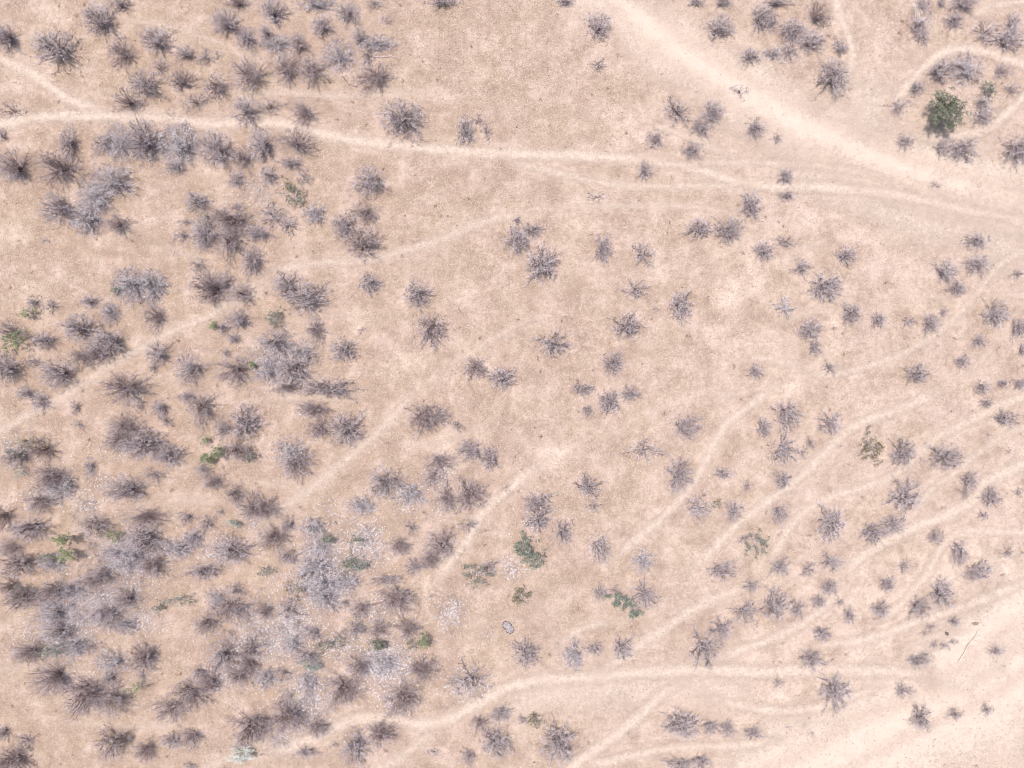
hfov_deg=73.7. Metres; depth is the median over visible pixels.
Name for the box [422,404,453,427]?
dead shrub
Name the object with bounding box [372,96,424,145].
dead shrub
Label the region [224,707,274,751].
dead shrub
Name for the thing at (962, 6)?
dead shrub
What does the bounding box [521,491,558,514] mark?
dead shrub
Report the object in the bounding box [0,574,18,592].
dead shrub
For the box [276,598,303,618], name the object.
dead shrub
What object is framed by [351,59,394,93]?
dead shrub
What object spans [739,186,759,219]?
dead shrub
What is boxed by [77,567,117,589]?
dead shrub
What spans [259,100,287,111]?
dead shrub
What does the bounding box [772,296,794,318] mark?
dead shrub
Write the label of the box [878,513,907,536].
dead shrub
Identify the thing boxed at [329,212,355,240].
dead shrub
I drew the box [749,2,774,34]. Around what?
dead shrub
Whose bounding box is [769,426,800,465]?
dead shrub
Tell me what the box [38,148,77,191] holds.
dead shrub
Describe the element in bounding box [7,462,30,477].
green shrub
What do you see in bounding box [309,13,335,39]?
dead shrub
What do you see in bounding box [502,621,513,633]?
rock
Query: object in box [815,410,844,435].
dead shrub
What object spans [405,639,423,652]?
green shrub
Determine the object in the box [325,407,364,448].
dead shrub
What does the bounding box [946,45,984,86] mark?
dead shrub
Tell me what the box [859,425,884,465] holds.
green shrub
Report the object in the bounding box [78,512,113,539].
dead shrub
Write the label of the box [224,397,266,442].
dead shrub
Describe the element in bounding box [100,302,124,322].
dead shrub
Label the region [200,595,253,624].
dead shrub
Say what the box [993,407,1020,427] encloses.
dead shrub
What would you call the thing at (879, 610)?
dead shrub
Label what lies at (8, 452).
green shrub
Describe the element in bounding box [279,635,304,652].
dead shrub
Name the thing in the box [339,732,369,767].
dead shrub
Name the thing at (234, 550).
dead shrub
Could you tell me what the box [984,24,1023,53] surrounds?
dead shrub
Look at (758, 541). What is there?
green shrub
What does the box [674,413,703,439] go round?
dead shrub
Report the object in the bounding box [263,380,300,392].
dead shrub
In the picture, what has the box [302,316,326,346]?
dead shrub
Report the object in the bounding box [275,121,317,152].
dead shrub
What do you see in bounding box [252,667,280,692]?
dead shrub
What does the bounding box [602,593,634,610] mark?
green shrub
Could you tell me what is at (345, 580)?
dead shrub
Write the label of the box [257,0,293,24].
dead shrub
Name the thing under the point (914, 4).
path
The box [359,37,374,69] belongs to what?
dead shrub
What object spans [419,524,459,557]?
dead shrub
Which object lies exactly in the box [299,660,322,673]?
green shrub
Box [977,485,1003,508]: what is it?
dead shrub
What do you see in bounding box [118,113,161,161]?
dead shrub
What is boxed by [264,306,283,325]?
green shrub
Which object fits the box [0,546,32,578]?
dead shrub
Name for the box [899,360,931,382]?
dead shrub
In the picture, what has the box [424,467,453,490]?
dead shrub
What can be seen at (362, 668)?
dead shrub
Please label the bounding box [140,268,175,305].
dead shrub
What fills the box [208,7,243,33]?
dead shrub
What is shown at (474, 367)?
dead shrub
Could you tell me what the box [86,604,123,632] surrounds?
dead shrub
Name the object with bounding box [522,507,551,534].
dead shrub
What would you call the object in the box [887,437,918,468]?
dead shrub
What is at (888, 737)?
bare sand
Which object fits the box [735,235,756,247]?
path
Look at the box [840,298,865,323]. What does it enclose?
dead shrub
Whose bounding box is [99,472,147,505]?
dead shrub
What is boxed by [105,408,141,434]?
dead shrub
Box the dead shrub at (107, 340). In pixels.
[83,320,124,363]
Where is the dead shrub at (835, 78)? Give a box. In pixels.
[812,57,853,98]
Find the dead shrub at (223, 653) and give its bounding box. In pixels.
[202,629,241,675]
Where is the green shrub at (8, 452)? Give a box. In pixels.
[3,447,28,460]
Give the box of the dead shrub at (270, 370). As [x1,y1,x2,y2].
[250,351,285,379]
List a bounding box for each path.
[0,53,100,110]
[0,108,1023,225]
[0,281,258,434]
[71,721,165,728]
[92,0,243,52]
[204,744,256,767]
[260,397,414,526]
[261,89,420,99]
[265,211,527,276]
[265,394,343,401]
[268,662,926,755]
[369,730,435,767]
[437,462,543,579]
[443,321,527,368]
[514,160,745,189]
[561,620,614,644]
[565,203,742,217]
[565,683,681,767]
[591,738,776,767]
[602,580,753,669]
[617,381,782,558]
[649,157,893,181]
[651,123,729,154]
[696,389,941,568]
[705,685,875,716]
[716,583,850,660]
[717,390,739,397]
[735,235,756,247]
[745,355,800,370]
[769,392,1023,564]
[785,300,845,322]
[793,242,819,253]
[805,247,1023,380]
[806,580,1023,649]
[823,0,857,105]
[842,458,1023,576]
[877,526,1023,623]
[886,43,1023,111]
[899,292,944,298]
[906,424,1023,519]
[910,0,933,28]
[912,631,952,644]
[913,93,1023,143]
[965,343,993,376]
[971,0,1023,21]
[989,292,1023,297]
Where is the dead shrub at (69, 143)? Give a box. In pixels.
[59,122,75,169]
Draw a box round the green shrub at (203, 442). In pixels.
[197,434,209,444]
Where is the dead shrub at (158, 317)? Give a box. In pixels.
[140,304,163,334]
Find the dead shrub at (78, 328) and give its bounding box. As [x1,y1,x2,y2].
[56,310,106,342]
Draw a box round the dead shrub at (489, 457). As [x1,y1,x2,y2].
[479,445,500,471]
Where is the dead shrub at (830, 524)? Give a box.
[816,502,847,544]
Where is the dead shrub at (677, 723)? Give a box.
[657,707,705,740]
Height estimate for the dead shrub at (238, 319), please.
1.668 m
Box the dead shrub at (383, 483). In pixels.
[365,469,393,498]
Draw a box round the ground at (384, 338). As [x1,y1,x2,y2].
[0,0,1023,767]
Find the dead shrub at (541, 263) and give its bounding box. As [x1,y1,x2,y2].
[522,240,561,286]
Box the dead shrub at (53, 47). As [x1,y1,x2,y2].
[28,26,79,64]
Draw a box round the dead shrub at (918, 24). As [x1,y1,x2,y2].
[907,5,931,42]
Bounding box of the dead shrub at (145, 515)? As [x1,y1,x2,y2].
[124,504,171,529]
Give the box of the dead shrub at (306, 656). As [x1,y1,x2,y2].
[288,648,321,670]
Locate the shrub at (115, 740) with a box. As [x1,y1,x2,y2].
[103,733,129,746]
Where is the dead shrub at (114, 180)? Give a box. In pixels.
[80,165,138,197]
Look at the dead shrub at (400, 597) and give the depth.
62.92 m
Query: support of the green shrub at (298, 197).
on the ground at (384, 338)
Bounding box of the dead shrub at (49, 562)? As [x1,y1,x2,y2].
[35,551,68,576]
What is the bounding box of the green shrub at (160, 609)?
[151,602,163,611]
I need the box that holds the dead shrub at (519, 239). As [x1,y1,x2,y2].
[501,222,534,256]
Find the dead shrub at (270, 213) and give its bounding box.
[259,200,284,227]
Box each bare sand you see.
[503,661,759,726]
[566,0,1023,272]
[713,548,1023,767]
[840,71,910,137]
[924,555,1023,697]
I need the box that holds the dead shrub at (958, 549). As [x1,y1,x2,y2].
[949,542,970,569]
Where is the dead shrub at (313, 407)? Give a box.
[290,401,330,419]
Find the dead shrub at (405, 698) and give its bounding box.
[378,678,428,720]
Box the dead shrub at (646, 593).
[631,571,660,609]
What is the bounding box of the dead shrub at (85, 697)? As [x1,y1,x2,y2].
[59,669,110,720]
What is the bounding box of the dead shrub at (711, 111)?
[701,97,725,126]
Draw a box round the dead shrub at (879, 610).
[870,596,892,620]
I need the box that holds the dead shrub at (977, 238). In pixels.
[959,232,987,248]
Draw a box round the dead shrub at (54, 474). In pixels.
[29,458,75,490]
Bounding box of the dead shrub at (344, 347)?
[327,337,356,360]
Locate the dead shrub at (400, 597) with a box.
[370,578,414,613]
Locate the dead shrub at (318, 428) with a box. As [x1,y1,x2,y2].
[301,413,331,439]
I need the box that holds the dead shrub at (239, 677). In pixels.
[221,668,256,688]
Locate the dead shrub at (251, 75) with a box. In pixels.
[230,54,268,94]
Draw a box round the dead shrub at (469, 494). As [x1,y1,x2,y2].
[447,473,489,513]
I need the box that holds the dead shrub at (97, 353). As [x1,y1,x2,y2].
[79,341,112,364]
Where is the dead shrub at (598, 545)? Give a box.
[589,536,610,566]
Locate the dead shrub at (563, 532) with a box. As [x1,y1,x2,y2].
[555,518,573,545]
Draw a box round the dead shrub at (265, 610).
[252,596,276,622]
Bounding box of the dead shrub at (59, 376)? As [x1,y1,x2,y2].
[36,355,77,392]
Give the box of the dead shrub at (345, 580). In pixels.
[332,567,357,595]
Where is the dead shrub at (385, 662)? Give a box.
[369,651,397,675]
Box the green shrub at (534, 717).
[527,714,545,728]
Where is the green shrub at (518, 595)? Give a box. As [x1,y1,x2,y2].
[512,587,532,606]
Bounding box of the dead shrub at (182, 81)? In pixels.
[166,65,198,90]
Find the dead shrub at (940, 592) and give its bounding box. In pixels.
[928,574,958,609]
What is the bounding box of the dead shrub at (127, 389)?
[95,370,151,404]
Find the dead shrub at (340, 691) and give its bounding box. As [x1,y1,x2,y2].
[320,667,366,708]
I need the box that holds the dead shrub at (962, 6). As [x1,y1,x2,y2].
[946,0,977,16]
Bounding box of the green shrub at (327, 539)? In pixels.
[321,533,333,543]
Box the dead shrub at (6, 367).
[0,352,18,384]
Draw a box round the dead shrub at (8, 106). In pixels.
[3,103,16,117]
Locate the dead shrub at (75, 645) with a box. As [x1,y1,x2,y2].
[58,636,95,657]
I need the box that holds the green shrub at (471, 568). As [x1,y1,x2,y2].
[458,563,493,589]
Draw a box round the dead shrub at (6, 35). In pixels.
[0,24,24,54]
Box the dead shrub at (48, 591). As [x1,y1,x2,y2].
[28,580,71,605]
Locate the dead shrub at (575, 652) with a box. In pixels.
[562,634,581,671]
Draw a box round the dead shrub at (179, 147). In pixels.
[157,117,201,165]
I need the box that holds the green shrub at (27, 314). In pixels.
[16,307,36,317]
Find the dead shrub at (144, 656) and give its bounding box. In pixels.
[124,635,153,676]
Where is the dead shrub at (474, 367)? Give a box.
[458,356,489,381]
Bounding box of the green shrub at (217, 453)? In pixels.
[208,440,225,460]
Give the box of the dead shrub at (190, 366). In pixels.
[171,349,213,384]
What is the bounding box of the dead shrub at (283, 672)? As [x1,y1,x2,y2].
[266,666,291,681]
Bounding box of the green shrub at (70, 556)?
[56,547,75,562]
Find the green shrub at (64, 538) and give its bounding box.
[50,532,74,547]
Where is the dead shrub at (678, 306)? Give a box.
[667,287,694,323]
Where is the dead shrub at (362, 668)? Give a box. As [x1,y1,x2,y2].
[347,652,367,682]
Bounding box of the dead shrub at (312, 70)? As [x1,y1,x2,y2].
[297,54,331,87]
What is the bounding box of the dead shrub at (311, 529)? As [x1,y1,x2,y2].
[297,515,327,533]
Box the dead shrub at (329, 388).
[297,375,363,401]
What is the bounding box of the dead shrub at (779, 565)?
[770,554,792,577]
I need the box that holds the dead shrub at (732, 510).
[725,498,744,522]
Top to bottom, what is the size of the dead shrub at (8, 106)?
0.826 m
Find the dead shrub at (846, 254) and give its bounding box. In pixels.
[837,244,857,266]
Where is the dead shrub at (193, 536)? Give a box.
[179,531,202,551]
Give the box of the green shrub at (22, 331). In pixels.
[15,325,28,338]
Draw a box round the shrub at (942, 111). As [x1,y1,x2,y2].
[927,86,973,129]
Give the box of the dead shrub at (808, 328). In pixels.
[794,316,824,341]
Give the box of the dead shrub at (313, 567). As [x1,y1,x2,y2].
[298,549,332,579]
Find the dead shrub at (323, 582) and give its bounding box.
[302,577,338,607]
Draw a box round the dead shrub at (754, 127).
[744,115,767,139]
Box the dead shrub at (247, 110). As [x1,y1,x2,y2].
[229,96,265,130]
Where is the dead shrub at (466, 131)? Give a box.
[454,113,474,144]
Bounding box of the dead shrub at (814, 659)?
[798,646,830,675]
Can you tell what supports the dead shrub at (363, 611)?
on the ground at (384, 338)
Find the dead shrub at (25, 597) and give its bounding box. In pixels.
[0,581,40,613]
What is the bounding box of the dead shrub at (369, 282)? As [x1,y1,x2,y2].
[357,268,382,298]
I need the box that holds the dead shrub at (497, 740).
[479,725,515,760]
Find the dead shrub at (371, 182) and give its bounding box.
[346,165,385,198]
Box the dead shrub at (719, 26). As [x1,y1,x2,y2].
[703,11,737,45]
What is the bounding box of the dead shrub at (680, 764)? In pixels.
[658,755,697,767]
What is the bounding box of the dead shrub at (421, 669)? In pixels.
[407,656,445,684]
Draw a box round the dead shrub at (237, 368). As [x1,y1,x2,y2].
[211,351,250,387]
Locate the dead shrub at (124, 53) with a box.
[103,32,134,73]
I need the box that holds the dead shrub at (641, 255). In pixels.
[630,241,656,266]
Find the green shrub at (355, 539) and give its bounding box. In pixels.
[347,534,364,542]
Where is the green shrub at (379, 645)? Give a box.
[367,639,387,651]
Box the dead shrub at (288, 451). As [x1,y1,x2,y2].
[274,438,312,472]
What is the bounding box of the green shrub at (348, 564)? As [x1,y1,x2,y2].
[338,555,356,573]
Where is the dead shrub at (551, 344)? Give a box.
[532,329,572,359]
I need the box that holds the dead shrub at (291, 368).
[268,346,311,386]
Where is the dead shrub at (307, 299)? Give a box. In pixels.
[275,277,329,314]
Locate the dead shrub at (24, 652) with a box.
[8,640,46,666]
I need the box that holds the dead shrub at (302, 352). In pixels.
[289,343,323,361]
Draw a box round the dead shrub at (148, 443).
[115,420,166,460]
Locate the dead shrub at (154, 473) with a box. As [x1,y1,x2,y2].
[142,469,169,484]
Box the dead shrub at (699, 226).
[678,217,715,239]
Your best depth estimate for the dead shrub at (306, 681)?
63.64 m
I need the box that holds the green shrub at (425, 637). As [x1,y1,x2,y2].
[416,632,430,648]
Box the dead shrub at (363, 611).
[347,599,372,619]
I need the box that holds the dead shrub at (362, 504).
[353,496,377,515]
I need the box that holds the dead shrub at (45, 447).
[19,432,61,461]
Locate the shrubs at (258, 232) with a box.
[0,0,1023,767]
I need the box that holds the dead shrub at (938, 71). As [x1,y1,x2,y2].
[926,53,959,82]
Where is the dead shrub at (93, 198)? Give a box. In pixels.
[82,179,116,217]
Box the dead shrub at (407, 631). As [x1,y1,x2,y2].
[389,611,428,639]
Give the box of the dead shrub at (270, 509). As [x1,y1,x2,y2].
[248,490,284,523]
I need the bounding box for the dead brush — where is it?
[0,14,995,761]
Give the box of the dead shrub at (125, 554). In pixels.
[99,548,157,578]
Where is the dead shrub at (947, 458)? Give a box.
[921,441,968,469]
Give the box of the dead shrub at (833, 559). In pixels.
[821,549,847,572]
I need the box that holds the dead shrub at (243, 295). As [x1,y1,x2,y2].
[224,281,253,310]
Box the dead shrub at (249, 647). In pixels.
[235,634,265,663]
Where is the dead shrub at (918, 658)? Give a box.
[906,651,932,670]
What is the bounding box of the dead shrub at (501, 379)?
[486,364,516,389]
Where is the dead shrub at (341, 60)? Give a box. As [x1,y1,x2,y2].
[319,40,350,67]
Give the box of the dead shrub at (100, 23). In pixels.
[78,0,113,36]
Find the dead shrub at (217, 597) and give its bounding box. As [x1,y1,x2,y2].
[204,584,226,608]
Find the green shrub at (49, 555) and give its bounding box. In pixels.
[39,551,56,565]
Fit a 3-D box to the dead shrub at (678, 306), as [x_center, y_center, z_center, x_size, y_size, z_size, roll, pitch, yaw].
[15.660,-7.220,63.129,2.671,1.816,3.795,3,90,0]
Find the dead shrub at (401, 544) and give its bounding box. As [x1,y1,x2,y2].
[385,535,410,556]
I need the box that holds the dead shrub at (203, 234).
[189,210,218,251]
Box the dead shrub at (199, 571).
[182,562,221,580]
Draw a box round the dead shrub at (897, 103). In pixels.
[883,95,910,117]
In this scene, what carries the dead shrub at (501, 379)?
on the ground at (384, 338)
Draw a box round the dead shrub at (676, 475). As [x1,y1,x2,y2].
[665,452,695,496]
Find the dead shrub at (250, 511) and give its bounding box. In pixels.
[234,483,268,520]
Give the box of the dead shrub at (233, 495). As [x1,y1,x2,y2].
[220,480,245,505]
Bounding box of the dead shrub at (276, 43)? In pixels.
[259,36,297,55]
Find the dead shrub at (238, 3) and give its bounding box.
[215,0,247,6]
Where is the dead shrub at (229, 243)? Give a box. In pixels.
[214,227,251,270]
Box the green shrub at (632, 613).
[628,603,644,618]
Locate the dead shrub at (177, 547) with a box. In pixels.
[158,541,193,560]
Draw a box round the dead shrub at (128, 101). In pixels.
[112,86,141,110]
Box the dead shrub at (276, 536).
[256,520,290,553]
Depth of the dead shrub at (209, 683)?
63.10 m
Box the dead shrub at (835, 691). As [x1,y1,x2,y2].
[813,671,852,718]
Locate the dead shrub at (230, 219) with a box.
[204,202,257,234]
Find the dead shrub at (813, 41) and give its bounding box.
[796,28,826,53]
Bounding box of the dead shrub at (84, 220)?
[63,209,105,238]
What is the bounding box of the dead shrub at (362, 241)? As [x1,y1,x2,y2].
[339,223,384,260]
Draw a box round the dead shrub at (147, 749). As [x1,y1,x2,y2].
[130,735,158,765]
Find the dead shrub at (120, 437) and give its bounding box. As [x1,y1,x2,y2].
[102,426,130,455]
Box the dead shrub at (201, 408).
[188,390,220,432]
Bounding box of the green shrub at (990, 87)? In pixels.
[979,80,996,94]
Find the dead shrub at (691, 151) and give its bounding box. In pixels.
[679,139,702,161]
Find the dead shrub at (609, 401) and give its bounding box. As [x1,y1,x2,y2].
[596,386,621,417]
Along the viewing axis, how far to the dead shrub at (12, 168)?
62.68 m
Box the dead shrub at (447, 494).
[433,482,458,516]
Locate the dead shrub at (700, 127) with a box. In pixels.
[689,110,715,141]
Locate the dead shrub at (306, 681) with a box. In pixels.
[299,668,321,693]
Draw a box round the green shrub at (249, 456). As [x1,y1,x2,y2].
[244,451,261,461]
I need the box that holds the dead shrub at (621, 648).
[612,631,636,660]
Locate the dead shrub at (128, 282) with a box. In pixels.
[111,267,149,308]
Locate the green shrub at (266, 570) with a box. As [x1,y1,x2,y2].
[257,566,274,577]
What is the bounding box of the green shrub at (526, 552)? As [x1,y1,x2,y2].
[512,529,538,562]
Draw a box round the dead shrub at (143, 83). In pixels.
[126,70,165,96]
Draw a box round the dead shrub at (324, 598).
[309,585,340,610]
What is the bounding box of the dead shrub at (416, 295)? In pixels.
[400,276,433,313]
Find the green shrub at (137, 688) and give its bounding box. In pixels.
[124,680,142,696]
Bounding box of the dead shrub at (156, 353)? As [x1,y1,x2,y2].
[143,339,169,365]
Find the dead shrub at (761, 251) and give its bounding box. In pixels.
[752,239,775,260]
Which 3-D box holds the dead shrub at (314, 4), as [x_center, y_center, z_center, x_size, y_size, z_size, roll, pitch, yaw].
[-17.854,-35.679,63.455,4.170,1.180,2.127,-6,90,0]
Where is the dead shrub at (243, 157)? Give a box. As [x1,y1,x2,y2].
[225,146,253,172]
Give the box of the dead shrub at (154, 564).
[132,553,170,577]
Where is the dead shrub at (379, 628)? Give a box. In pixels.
[367,616,392,638]
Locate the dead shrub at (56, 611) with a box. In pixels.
[33,597,70,630]
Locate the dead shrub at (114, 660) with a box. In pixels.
[91,645,128,673]
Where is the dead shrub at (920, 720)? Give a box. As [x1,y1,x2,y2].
[907,698,932,734]
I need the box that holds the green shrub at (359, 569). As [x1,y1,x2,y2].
[349,555,366,571]
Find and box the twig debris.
[0,0,1023,767]
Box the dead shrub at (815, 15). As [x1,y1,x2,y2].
[805,0,833,23]
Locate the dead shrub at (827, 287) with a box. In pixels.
[800,270,848,302]
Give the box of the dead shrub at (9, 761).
[0,742,33,767]
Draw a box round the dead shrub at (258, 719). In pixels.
[250,709,270,734]
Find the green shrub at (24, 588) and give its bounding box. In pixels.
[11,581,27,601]
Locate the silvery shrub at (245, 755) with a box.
[226,745,255,763]
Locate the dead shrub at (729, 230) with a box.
[711,213,744,244]
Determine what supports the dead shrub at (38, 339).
on the ground at (384, 338)
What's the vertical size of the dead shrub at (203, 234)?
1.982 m
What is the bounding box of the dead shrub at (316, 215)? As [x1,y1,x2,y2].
[301,205,325,222]
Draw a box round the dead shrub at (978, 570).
[961,559,996,581]
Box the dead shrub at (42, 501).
[25,492,54,517]
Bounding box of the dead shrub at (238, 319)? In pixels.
[218,304,252,331]
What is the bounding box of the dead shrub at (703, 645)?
[687,624,722,672]
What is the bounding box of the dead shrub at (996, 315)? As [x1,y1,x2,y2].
[979,295,1012,329]
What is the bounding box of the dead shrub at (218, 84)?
[203,73,237,103]
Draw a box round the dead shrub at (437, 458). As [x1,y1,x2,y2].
[422,452,460,473]
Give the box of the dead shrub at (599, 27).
[587,8,612,41]
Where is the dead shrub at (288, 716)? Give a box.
[263,692,306,735]
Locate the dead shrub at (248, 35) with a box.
[233,23,257,52]
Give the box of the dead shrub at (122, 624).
[111,616,146,635]
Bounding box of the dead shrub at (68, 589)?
[51,577,85,601]
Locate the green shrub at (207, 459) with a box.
[199,452,212,466]
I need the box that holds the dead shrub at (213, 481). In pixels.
[198,469,225,490]
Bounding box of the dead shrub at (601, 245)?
[591,231,615,263]
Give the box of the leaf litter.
[1,1,1001,760]
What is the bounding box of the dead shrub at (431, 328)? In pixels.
[413,311,450,350]
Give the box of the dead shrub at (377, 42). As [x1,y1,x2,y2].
[354,37,399,55]
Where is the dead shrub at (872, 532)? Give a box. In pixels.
[857,521,891,547]
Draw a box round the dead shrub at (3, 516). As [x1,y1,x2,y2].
[0,505,22,534]
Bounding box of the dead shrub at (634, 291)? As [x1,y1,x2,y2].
[623,276,649,299]
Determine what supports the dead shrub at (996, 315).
on the ground at (384, 338)
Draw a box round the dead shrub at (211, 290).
[187,266,227,309]
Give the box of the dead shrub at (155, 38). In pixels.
[139,22,171,54]
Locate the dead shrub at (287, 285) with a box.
[272,268,297,297]
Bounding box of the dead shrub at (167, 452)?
[150,440,193,467]
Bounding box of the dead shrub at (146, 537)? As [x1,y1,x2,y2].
[121,521,159,563]
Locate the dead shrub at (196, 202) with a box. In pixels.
[181,188,208,212]
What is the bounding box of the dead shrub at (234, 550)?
[206,532,258,565]
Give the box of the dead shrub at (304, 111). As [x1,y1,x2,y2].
[289,100,318,128]
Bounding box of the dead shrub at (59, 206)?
[34,190,71,225]
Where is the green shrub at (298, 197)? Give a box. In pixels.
[279,184,305,206]
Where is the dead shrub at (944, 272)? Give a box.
[928,258,961,283]
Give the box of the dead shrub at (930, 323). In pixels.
[921,312,943,335]
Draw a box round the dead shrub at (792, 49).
[781,31,805,60]
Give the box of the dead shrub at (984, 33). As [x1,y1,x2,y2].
[974,18,1004,48]
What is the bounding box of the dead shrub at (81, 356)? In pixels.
[67,345,95,371]
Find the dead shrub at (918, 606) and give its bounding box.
[905,596,934,621]
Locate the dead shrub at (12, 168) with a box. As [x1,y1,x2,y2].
[0,144,36,178]
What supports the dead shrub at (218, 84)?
on the ground at (384, 338)
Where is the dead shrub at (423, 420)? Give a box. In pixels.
[402,402,436,439]
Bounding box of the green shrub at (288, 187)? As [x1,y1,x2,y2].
[283,177,294,191]
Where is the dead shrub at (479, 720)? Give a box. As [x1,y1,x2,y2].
[469,714,491,736]
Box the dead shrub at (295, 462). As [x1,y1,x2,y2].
[280,445,316,484]
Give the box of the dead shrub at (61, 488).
[38,470,72,507]
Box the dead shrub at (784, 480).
[770,470,791,488]
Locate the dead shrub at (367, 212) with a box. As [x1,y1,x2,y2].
[344,202,376,226]
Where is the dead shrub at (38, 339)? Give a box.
[28,331,56,350]
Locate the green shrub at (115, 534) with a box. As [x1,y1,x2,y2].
[102,527,121,542]
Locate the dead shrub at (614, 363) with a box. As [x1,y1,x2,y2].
[601,350,624,375]
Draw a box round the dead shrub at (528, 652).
[510,638,541,668]
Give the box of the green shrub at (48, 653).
[34,641,70,660]
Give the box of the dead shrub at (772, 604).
[755,584,793,626]
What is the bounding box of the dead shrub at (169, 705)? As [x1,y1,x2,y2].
[146,699,183,729]
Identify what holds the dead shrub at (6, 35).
on the ground at (384, 338)
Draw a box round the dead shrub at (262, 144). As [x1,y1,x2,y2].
[244,127,277,162]
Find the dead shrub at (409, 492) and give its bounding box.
[390,484,426,505]
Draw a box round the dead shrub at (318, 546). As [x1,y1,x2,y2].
[305,533,335,553]
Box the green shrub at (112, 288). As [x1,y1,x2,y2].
[110,286,122,294]
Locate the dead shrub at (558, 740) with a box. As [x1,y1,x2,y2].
[538,713,577,767]
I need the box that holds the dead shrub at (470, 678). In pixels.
[445,656,491,695]
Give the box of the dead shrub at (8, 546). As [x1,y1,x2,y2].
[0,535,18,555]
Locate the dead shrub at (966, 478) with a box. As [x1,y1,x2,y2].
[960,469,979,492]
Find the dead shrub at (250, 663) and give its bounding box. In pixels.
[233,652,257,682]
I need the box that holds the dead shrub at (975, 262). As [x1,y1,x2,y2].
[959,254,992,278]
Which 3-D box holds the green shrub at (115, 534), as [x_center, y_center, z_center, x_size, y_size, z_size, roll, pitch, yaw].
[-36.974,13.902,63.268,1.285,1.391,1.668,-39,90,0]
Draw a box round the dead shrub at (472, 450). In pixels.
[453,437,484,461]
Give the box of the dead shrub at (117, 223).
[104,213,135,237]
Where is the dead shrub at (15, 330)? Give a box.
[0,319,25,344]
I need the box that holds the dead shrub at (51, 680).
[25,658,62,699]
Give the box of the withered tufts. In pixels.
[1,2,1023,767]
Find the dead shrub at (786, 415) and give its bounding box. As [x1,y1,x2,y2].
[768,395,805,434]
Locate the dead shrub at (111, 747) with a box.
[91,720,128,763]
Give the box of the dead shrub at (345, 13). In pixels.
[331,1,359,25]
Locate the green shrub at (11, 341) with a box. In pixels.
[0,331,22,352]
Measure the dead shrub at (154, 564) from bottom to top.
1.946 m
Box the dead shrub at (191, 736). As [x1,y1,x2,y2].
[166,726,201,752]
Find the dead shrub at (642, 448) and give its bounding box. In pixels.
[615,437,667,462]
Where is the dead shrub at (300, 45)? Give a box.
[289,31,308,58]
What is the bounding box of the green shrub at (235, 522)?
[224,518,239,529]
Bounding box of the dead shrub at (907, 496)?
[884,474,924,521]
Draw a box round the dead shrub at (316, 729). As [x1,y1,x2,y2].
[301,718,329,741]
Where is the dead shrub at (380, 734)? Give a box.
[364,717,400,746]
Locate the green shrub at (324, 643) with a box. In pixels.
[311,636,333,651]
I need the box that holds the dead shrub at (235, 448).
[223,433,261,462]
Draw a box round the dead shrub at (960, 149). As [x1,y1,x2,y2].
[946,133,979,164]
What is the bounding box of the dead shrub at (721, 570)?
[707,558,742,580]
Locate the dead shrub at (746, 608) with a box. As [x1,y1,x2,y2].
[724,598,760,624]
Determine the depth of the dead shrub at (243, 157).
63.36 m
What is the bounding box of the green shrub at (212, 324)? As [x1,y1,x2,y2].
[206,319,215,328]
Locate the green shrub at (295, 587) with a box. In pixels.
[281,573,303,600]
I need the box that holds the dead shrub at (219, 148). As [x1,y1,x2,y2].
[196,126,235,168]
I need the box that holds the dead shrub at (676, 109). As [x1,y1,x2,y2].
[664,95,689,124]
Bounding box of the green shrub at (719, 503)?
[710,499,722,508]
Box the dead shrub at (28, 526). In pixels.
[2,517,56,546]
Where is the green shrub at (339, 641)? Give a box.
[320,622,346,650]
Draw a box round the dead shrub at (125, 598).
[109,583,137,612]
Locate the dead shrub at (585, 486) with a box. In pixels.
[567,471,605,499]
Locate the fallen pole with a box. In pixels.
[958,630,978,661]
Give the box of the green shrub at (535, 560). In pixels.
[520,548,545,569]
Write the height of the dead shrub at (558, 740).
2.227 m
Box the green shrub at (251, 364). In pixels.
[249,359,256,369]
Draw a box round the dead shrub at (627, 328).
[605,309,646,337]
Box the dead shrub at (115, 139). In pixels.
[102,123,132,169]
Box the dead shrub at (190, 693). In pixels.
[167,679,214,715]
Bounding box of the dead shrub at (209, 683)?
[190,663,220,694]
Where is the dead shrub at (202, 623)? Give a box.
[188,607,222,640]
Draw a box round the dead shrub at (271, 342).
[253,327,291,359]
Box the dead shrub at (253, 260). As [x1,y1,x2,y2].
[240,244,263,280]
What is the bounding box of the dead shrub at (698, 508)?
[685,489,716,524]
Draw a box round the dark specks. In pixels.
[1,1,1023,767]
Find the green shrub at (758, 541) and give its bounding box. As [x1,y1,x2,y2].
[744,528,769,559]
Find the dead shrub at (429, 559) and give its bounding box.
[417,548,444,569]
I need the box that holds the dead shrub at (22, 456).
[0,449,32,472]
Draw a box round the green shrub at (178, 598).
[156,594,192,606]
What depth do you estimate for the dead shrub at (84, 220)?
63.30 m
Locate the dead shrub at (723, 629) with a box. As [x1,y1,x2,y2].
[705,616,736,645]
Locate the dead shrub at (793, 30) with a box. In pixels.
[769,17,810,43]
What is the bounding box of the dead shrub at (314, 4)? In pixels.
[305,0,342,11]
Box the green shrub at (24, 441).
[9,436,42,449]
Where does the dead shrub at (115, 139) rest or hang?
on the ground at (384, 338)
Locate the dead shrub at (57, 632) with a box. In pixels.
[38,616,72,647]
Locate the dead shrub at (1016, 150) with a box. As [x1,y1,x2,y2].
[996,132,1023,167]
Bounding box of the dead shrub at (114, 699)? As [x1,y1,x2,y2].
[93,672,141,718]
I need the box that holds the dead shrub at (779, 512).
[771,503,787,525]
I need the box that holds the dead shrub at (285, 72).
[268,47,302,86]
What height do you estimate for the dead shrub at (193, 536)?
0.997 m
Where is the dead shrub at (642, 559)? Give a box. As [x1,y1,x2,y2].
[631,552,658,574]

